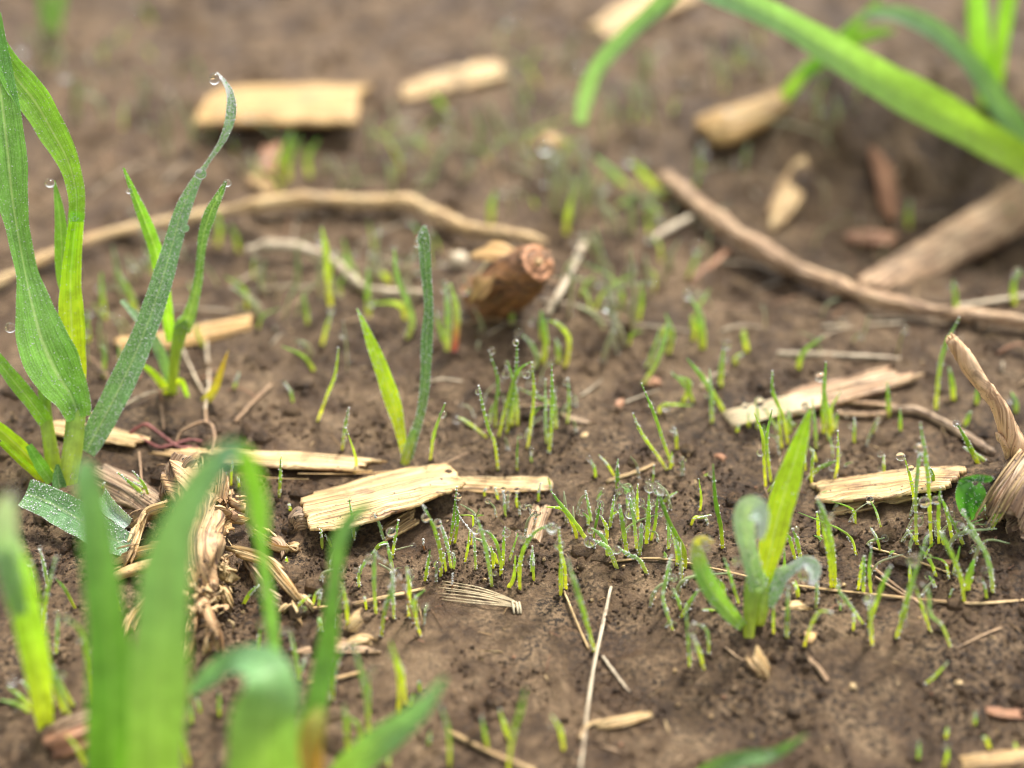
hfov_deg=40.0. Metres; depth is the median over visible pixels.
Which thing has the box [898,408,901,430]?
grass sprout
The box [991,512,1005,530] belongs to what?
grass sprout
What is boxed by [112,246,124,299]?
grass sprout
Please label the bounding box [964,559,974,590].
grass sprout
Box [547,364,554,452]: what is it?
grass sprout
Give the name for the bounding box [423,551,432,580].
grass sprout
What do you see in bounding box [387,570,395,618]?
grass sprout
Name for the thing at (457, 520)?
grass sprout
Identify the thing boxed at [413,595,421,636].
grass sprout
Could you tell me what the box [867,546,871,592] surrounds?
grass sprout
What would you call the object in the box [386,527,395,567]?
grass sprout
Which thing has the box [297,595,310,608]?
grass sprout
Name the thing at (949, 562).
bark flake
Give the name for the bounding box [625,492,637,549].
grass sprout
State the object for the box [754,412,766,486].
grass sprout
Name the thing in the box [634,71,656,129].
grass sprout
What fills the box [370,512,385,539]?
grass sprout
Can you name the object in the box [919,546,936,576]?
grass sprout
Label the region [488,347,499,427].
grass sprout
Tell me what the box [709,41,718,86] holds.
grass sprout
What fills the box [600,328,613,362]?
grass sprout
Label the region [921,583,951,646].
grass sprout
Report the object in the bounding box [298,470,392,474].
dry stem
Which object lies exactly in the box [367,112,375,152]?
grass sprout
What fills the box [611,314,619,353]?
grass sprout
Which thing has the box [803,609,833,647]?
grass sprout
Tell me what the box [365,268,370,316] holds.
grass sprout
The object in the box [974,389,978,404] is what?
grass sprout
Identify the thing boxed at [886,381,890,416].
grass sprout
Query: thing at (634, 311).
grass sprout
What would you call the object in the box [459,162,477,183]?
grass sprout
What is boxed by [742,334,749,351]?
grass sprout
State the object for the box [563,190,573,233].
grass sprout
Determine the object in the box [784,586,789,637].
grass sprout
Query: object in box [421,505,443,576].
grass sprout
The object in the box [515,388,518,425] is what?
grass sprout
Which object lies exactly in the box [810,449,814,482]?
grass sprout
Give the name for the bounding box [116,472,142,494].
grass sprout
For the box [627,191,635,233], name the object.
grass sprout
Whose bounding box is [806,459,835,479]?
grass sprout
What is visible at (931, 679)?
grass sprout
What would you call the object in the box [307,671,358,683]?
dry stem
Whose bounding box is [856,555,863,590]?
grass sprout
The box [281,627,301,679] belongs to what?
grass sprout
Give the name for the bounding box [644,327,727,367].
grass sprout
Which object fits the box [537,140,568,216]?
grass sprout
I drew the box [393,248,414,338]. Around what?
grass sprout
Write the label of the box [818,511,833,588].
grass sprout
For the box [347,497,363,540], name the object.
grass sprout
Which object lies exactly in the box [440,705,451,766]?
grass sprout
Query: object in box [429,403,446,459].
grass sprout
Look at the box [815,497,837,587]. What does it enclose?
grass sprout
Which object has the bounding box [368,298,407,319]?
grass sprout
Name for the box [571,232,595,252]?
grass sprout
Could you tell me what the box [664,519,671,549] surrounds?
grass sprout
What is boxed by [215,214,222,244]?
grass sprout
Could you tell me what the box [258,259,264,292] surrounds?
grass sprout
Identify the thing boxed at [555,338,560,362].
grass sprout
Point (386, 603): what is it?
grass sprout
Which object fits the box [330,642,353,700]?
grass sprout
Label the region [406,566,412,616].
grass sprout
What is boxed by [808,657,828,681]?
dry stem
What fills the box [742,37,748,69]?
grass sprout
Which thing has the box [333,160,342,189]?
grass sprout
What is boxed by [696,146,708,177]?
grass sprout
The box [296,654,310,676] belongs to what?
grass sprout
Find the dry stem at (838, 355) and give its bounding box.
[777,351,899,360]
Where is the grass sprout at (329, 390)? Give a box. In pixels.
[317,347,338,420]
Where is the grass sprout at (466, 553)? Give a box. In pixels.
[464,530,470,562]
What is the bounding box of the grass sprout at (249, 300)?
[231,286,263,318]
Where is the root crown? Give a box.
[117,452,314,661]
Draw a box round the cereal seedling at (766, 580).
[690,409,820,638]
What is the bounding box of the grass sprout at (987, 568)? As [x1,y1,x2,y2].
[961,525,995,592]
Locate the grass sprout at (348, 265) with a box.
[343,239,350,278]
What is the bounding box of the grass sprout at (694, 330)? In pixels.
[690,315,697,339]
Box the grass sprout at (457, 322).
[450,283,461,351]
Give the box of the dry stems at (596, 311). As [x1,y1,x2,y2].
[26,53,1023,418]
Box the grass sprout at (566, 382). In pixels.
[563,378,570,423]
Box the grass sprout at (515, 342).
[505,339,518,432]
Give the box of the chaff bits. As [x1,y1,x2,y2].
[0,0,1023,767]
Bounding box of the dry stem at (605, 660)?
[601,656,630,692]
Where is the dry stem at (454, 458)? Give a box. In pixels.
[439,452,466,464]
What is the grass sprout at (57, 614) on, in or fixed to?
on the soil at (932, 166)
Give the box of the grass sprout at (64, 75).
[59,69,79,119]
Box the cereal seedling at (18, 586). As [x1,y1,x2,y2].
[0,487,53,731]
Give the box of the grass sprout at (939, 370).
[933,317,959,409]
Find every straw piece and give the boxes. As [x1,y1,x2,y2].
[114,314,254,351]
[243,171,279,194]
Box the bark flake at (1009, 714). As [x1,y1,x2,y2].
[985,706,1023,719]
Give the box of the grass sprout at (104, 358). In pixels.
[101,345,106,377]
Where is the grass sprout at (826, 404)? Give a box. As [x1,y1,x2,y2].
[821,361,831,439]
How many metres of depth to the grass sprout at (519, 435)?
0.37 m
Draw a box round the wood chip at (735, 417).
[722,389,821,426]
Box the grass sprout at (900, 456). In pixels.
[896,452,914,510]
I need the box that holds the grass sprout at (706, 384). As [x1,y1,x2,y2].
[686,358,725,411]
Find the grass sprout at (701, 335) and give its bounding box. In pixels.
[697,318,705,349]
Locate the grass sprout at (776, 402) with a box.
[770,370,789,444]
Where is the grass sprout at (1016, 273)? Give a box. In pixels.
[1010,268,1021,304]
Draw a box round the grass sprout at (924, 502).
[919,487,940,543]
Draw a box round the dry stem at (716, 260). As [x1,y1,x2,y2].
[687,247,731,284]
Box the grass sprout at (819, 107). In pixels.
[812,89,821,121]
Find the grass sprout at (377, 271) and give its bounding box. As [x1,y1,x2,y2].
[371,258,380,285]
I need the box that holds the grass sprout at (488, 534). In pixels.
[483,530,503,575]
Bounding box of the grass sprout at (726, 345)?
[717,340,731,386]
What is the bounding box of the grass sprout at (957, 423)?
[952,420,979,463]
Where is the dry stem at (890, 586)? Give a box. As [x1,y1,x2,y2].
[874,576,905,595]
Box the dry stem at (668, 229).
[646,213,699,245]
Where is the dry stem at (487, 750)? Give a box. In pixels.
[445,730,532,767]
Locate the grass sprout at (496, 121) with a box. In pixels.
[488,102,503,145]
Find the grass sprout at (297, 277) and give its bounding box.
[293,250,299,289]
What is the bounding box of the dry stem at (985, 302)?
[958,294,1023,306]
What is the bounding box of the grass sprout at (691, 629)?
[684,604,696,666]
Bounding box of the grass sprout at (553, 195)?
[548,169,556,212]
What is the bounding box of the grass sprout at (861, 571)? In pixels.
[858,556,865,595]
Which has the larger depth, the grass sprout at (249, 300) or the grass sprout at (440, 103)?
the grass sprout at (440, 103)
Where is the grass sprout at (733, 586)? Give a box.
[724,558,739,603]
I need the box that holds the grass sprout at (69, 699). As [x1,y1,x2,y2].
[50,660,74,707]
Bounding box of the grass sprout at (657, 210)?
[646,205,660,216]
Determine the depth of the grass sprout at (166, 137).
0.52 m
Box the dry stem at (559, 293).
[543,241,586,317]
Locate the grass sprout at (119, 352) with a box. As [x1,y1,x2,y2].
[118,344,120,358]
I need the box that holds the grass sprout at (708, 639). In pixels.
[692,621,710,653]
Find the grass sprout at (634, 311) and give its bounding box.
[630,249,636,335]
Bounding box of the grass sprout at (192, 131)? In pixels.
[187,116,196,145]
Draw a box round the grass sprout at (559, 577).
[557,551,561,596]
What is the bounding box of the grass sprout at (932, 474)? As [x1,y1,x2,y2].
[929,467,936,492]
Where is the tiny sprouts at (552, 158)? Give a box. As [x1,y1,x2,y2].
[20,0,1017,766]
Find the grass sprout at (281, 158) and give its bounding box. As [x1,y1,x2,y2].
[275,129,292,173]
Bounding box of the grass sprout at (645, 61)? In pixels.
[638,47,650,81]
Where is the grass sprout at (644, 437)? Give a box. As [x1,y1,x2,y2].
[632,412,667,469]
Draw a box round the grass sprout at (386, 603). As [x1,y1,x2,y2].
[379,578,395,636]
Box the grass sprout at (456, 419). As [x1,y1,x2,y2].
[452,416,486,437]
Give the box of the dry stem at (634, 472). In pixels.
[606,462,654,483]
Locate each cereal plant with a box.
[0,13,236,489]
[74,438,279,767]
[120,168,231,401]
[189,501,373,767]
[575,0,1023,178]
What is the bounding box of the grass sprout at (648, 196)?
[643,192,661,201]
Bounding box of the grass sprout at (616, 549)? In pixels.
[612,545,648,574]
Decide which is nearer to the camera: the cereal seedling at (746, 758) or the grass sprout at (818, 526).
the cereal seedling at (746, 758)
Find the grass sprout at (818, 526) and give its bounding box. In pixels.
[815,511,821,535]
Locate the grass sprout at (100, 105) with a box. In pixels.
[80,92,106,126]
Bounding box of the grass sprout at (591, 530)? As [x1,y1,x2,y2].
[587,527,608,555]
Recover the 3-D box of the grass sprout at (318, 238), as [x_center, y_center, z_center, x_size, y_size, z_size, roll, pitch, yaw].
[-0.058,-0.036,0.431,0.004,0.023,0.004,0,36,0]
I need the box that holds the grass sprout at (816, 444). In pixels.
[812,397,820,448]
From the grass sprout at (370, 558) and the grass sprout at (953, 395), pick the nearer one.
the grass sprout at (370, 558)
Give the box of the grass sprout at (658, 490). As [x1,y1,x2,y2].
[653,485,687,568]
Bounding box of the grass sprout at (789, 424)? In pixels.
[787,409,791,433]
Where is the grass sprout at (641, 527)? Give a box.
[637,523,644,555]
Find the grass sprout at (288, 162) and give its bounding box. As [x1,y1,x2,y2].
[284,136,300,180]
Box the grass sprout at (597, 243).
[594,227,604,266]
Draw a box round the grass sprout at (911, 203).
[905,199,915,227]
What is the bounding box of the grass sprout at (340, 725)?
[337,716,362,737]
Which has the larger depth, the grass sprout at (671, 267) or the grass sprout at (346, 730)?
the grass sprout at (671, 267)
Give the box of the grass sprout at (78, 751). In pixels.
[67,735,85,764]
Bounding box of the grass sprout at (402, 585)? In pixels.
[376,555,414,625]
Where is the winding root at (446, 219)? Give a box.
[0,190,546,288]
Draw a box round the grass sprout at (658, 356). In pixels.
[642,320,669,384]
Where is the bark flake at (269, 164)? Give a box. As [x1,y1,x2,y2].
[257,141,279,180]
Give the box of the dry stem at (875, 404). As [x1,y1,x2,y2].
[845,400,895,408]
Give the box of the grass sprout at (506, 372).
[502,360,516,426]
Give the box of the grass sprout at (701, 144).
[693,139,705,177]
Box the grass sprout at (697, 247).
[686,241,702,278]
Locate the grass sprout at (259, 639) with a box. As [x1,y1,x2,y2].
[257,627,264,644]
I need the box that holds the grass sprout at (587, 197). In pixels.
[584,164,590,212]
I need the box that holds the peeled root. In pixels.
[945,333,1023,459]
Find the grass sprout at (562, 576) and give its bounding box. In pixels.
[560,561,563,595]
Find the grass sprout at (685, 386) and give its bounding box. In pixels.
[671,371,694,401]
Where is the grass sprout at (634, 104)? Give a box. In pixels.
[626,82,637,121]
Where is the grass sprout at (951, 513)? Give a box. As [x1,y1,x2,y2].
[941,495,954,538]
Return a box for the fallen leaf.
[18,480,132,555]
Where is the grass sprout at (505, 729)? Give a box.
[499,709,510,740]
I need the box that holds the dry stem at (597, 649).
[579,586,612,767]
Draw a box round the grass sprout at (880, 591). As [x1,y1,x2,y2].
[867,565,891,628]
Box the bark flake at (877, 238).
[844,230,897,247]
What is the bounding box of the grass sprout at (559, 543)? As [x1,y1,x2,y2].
[546,522,567,589]
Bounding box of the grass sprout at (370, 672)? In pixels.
[366,667,375,731]
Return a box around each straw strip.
[53,420,150,447]
[148,447,386,471]
[454,476,552,493]
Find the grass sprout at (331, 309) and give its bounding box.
[320,305,335,345]
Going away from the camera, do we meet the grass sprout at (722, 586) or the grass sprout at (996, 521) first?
the grass sprout at (722, 586)
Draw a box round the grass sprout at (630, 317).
[629,300,637,330]
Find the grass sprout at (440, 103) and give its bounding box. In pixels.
[430,94,445,109]
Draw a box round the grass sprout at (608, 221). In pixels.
[600,205,612,234]
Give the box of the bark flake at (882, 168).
[869,146,897,221]
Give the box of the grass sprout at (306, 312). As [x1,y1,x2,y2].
[302,292,309,323]
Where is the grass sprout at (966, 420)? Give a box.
[963,411,971,427]
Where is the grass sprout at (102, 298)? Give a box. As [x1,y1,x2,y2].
[100,273,107,319]
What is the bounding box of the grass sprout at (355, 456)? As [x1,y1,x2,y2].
[344,427,357,474]
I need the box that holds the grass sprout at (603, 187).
[598,182,608,214]
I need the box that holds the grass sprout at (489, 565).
[477,518,497,586]
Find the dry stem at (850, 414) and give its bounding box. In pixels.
[838,411,887,417]
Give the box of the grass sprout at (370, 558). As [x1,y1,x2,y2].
[365,551,377,613]
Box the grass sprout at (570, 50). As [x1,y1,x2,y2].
[567,34,576,62]
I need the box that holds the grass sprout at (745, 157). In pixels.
[742,144,748,170]
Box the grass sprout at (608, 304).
[601,267,619,338]
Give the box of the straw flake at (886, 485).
[809,466,966,502]
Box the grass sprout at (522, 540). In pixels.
[517,523,553,589]
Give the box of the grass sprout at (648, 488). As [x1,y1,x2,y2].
[644,483,653,543]
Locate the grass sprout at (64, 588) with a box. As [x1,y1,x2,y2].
[55,578,75,608]
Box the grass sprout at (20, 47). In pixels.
[13,31,45,76]
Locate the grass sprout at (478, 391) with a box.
[475,385,498,470]
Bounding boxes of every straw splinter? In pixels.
[376,508,419,541]
[830,496,911,516]
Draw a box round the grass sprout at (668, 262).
[661,239,679,286]
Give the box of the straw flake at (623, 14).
[585,0,697,38]
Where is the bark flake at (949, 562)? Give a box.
[941,559,952,567]
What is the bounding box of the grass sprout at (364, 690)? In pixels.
[353,644,370,730]
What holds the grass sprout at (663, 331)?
on the soil at (932, 166)
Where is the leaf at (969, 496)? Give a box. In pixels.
[955,475,993,524]
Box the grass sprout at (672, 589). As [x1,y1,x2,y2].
[670,586,681,609]
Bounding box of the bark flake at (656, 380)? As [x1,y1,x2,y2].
[646,376,660,386]
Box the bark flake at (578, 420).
[559,413,595,424]
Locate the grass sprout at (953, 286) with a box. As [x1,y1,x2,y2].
[949,279,958,306]
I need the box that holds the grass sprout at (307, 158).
[304,140,317,177]
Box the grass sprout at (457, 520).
[453,505,459,543]
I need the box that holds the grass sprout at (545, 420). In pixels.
[543,379,548,442]
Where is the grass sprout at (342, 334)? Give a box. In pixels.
[339,321,348,370]
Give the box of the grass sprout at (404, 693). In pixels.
[397,656,407,704]
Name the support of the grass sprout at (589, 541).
on the soil at (932, 166)
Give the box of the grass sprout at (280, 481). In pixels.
[278,458,282,497]
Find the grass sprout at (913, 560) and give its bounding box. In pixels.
[894,534,929,639]
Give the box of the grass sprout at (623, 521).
[618,504,628,555]
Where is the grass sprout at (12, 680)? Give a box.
[7,676,31,707]
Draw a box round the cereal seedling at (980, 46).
[967,0,1015,106]
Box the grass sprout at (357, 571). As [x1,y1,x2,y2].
[353,549,374,586]
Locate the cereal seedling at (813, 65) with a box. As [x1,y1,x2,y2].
[782,0,894,101]
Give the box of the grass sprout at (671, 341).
[665,314,674,354]
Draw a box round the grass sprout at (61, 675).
[53,669,70,715]
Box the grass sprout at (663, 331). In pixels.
[661,324,668,338]
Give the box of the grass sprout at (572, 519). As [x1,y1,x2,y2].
[551,491,586,538]
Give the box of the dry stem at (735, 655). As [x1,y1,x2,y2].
[725,646,744,660]
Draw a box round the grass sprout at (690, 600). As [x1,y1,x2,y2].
[679,589,697,617]
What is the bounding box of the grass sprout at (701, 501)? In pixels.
[698,478,702,510]
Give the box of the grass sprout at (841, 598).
[836,580,865,624]
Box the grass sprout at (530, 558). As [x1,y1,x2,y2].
[527,545,535,571]
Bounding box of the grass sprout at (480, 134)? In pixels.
[474,109,483,149]
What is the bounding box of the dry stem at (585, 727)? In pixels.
[577,719,602,739]
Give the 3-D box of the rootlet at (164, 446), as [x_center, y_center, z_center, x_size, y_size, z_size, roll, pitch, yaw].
[-0.090,0.015,0.372,0.018,0.002,0.005,0,36,0]
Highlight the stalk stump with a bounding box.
[462,242,555,322]
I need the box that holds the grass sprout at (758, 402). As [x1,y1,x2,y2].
[754,397,763,428]
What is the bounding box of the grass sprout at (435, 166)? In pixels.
[430,143,451,182]
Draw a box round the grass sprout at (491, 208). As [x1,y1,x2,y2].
[488,191,495,224]
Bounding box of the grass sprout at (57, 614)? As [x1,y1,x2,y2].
[53,611,60,653]
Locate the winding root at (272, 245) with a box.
[246,239,422,297]
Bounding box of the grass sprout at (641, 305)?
[637,283,643,319]
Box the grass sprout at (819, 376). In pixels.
[815,372,825,433]
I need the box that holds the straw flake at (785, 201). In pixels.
[767,156,807,231]
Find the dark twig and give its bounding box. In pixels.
[891,405,995,456]
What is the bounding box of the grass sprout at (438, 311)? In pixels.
[435,308,444,342]
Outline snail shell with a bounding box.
[288,506,307,530]
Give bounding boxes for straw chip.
[224,522,234,530]
[288,541,299,546]
[290,637,381,654]
[344,607,363,632]
[344,633,377,644]
[523,504,551,542]
[580,432,587,437]
[745,645,769,678]
[781,600,812,610]
[799,631,816,643]
[849,683,857,689]
[958,749,1023,767]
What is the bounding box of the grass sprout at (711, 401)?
[704,369,714,422]
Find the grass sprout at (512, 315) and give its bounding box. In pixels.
[507,308,516,324]
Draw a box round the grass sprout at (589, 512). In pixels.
[584,490,592,520]
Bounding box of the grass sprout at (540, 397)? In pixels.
[517,388,557,408]
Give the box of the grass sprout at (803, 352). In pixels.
[796,336,823,369]
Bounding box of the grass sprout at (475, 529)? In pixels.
[471,525,479,569]
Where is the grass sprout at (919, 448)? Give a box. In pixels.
[914,422,932,546]
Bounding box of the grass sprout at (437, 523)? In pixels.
[433,519,452,568]
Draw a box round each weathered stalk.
[40,709,86,739]
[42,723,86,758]
[95,464,167,522]
[854,178,1023,291]
[974,435,1023,538]
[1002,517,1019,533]
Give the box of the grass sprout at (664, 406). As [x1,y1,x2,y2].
[657,402,692,413]
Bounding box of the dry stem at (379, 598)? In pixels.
[312,587,424,609]
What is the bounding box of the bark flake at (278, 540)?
[268,535,285,558]
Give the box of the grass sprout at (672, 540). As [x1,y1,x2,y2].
[669,531,678,565]
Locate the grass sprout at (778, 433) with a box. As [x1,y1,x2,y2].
[775,409,782,447]
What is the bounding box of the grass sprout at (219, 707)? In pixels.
[217,691,220,716]
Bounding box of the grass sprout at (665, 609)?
[661,591,673,629]
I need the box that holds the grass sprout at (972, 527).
[960,509,983,545]
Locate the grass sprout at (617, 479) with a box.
[613,464,619,495]
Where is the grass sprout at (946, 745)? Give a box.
[942,741,949,766]
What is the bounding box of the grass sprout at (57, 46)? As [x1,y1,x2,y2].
[47,20,65,56]
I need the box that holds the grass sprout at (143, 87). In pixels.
[136,72,146,108]
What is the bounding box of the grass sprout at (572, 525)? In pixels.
[547,506,577,538]
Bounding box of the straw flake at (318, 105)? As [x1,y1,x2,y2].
[193,84,370,126]
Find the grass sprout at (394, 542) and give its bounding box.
[392,519,399,558]
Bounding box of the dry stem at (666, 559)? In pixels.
[577,557,745,577]
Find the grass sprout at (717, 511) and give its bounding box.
[708,464,725,548]
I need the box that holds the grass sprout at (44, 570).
[38,545,47,585]
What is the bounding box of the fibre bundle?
[438,580,521,613]
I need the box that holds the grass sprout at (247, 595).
[242,584,258,603]
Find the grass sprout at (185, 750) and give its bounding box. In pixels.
[183,737,190,766]
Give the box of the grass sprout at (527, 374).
[522,362,538,448]
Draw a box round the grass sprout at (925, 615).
[915,586,931,632]
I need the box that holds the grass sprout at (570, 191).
[568,173,573,219]
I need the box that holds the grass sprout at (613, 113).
[608,89,618,135]
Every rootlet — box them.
[129,423,197,448]
[138,451,142,478]
[139,435,201,448]
[160,374,164,430]
[175,420,216,447]
[182,350,205,394]
[203,340,210,408]
[203,401,207,420]
[262,476,308,479]
[268,528,298,551]
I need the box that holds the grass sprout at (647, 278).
[644,255,650,299]
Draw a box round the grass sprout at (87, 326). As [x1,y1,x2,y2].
[84,311,90,341]
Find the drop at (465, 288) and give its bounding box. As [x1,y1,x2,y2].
[461,283,470,293]
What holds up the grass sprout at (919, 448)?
on the soil at (932, 166)
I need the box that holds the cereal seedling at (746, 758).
[699,734,806,767]
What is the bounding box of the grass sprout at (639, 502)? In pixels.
[635,484,644,519]
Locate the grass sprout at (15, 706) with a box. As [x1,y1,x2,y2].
[0,699,30,713]
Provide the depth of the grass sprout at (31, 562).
0.32 m
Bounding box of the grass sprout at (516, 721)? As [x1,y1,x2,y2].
[507,689,525,767]
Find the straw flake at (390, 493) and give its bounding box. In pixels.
[300,463,465,530]
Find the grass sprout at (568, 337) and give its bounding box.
[547,319,571,367]
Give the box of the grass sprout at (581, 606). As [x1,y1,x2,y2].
[566,557,594,652]
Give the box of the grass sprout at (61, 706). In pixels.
[51,669,65,713]
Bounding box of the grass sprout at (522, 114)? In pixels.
[513,89,527,135]
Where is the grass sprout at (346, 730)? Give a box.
[342,705,349,748]
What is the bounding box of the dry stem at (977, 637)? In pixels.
[956,626,1001,648]
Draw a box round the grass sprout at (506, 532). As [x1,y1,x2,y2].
[502,527,510,565]
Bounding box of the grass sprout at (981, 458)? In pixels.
[963,446,985,461]
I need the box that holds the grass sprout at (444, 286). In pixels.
[439,280,451,350]
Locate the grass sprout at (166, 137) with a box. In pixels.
[162,109,169,152]
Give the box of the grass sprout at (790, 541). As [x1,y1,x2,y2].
[787,532,796,559]
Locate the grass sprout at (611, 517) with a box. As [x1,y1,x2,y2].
[608,495,614,528]
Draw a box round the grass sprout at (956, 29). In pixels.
[953,24,957,59]
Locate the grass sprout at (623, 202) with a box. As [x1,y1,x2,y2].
[615,192,637,206]
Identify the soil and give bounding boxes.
[0,0,1023,767]
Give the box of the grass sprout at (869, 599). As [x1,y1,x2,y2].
[863,594,874,646]
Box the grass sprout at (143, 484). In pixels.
[132,471,148,493]
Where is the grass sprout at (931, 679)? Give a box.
[924,661,947,684]
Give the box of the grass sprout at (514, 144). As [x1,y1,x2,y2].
[506,119,520,162]
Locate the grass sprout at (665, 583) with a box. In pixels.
[661,555,672,612]
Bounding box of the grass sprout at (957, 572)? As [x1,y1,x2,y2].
[939,531,965,601]
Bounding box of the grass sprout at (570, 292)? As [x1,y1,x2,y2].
[567,268,573,317]
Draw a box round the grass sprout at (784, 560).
[783,549,785,565]
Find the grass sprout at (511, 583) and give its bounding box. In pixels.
[507,556,516,587]
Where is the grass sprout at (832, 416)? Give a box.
[830,390,841,432]
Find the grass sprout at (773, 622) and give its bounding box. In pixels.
[771,605,774,633]
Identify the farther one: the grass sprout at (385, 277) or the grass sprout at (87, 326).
the grass sprout at (385, 277)
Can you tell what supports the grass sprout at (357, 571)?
on the soil at (932, 166)
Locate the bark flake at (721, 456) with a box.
[714,453,726,461]
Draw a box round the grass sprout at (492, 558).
[490,546,495,568]
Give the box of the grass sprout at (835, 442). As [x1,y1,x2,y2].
[832,430,841,478]
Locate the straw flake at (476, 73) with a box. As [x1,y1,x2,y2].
[399,61,506,101]
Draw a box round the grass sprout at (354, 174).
[350,160,359,187]
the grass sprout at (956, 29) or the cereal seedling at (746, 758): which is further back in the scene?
the grass sprout at (956, 29)
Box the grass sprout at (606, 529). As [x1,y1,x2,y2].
[595,500,608,539]
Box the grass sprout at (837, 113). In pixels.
[834,95,840,121]
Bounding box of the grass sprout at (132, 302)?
[116,269,136,310]
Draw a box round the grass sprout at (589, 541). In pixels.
[584,536,618,569]
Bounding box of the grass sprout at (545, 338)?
[530,311,548,363]
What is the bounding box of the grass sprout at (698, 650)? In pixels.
[693,636,704,670]
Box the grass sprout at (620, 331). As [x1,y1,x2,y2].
[608,311,625,347]
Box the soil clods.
[0,0,1023,767]
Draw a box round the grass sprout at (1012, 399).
[1007,391,1018,412]
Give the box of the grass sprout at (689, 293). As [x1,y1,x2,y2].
[683,288,705,337]
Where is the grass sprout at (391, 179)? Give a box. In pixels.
[385,160,394,193]
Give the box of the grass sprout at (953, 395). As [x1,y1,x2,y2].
[948,366,956,400]
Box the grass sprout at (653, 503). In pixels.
[650,496,658,540]
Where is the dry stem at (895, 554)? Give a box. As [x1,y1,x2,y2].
[872,547,950,573]
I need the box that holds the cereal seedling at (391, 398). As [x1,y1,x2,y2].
[357,225,433,464]
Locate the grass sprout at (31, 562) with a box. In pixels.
[28,559,34,578]
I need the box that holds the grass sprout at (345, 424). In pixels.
[341,407,349,450]
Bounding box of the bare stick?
[657,171,1023,327]
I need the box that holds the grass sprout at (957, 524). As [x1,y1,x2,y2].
[946,510,964,544]
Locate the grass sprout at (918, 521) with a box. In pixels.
[913,454,923,543]
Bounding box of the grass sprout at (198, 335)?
[194,321,204,347]
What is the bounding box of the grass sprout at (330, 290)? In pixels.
[321,226,335,305]
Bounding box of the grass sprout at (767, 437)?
[765,409,772,481]
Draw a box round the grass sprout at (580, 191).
[575,151,584,221]
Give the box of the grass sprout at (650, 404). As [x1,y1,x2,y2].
[641,383,673,465]
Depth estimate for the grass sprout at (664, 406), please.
0.39 m
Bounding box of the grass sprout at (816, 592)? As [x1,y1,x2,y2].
[814,582,818,608]
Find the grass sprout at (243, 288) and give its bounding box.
[225,276,248,309]
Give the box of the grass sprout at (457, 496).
[448,486,461,544]
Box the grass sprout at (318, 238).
[315,234,325,296]
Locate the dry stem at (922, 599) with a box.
[795,584,1023,604]
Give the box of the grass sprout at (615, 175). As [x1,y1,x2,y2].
[594,156,630,186]
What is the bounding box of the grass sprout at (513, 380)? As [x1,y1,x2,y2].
[498,361,530,437]
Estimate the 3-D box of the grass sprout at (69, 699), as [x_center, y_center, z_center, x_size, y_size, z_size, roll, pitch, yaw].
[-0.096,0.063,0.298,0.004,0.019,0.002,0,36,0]
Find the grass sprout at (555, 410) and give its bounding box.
[554,386,557,427]
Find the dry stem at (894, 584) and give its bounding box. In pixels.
[871,564,923,605]
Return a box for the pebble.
[449,251,468,267]
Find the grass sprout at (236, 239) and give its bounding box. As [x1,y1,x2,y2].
[230,225,240,252]
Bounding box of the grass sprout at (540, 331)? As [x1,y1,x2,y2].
[528,311,542,339]
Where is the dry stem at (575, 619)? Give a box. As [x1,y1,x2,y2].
[563,590,589,648]
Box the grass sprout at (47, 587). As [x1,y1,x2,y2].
[42,555,58,628]
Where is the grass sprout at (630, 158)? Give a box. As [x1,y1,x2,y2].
[623,151,668,197]
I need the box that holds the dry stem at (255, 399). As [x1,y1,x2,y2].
[234,384,271,422]
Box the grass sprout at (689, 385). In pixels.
[672,375,692,402]
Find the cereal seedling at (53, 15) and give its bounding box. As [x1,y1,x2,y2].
[38,0,65,34]
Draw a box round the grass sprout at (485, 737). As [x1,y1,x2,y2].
[480,716,488,747]
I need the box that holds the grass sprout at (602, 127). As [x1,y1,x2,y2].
[599,102,611,145]
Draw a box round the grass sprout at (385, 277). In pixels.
[381,272,391,283]
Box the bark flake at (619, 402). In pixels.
[615,399,625,411]
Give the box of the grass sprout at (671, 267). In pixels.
[667,255,673,270]
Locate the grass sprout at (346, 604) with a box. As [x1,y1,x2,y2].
[340,583,349,625]
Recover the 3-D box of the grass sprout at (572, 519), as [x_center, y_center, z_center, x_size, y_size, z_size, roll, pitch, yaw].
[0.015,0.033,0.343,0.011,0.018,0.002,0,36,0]
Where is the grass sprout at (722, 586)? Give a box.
[717,579,726,594]
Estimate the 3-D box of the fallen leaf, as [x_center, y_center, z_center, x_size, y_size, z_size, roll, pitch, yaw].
[-0.106,0.033,0.342,0.032,0.009,0.007,19,40,24]
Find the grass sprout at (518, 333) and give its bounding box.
[515,329,538,368]
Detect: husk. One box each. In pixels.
[532,132,565,152]
[595,711,652,729]
[694,87,791,145]
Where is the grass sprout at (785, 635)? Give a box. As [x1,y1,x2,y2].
[784,587,789,637]
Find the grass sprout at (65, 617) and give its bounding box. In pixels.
[61,613,86,677]
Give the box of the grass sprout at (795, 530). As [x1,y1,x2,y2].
[791,526,801,556]
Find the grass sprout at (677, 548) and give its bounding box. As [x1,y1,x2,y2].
[675,539,683,578]
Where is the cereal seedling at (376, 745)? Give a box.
[331,677,445,767]
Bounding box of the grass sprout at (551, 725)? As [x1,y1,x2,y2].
[548,715,564,750]
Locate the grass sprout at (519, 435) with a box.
[516,433,522,470]
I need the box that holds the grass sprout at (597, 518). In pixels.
[592,503,600,547]
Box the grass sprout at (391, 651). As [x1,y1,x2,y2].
[387,641,401,713]

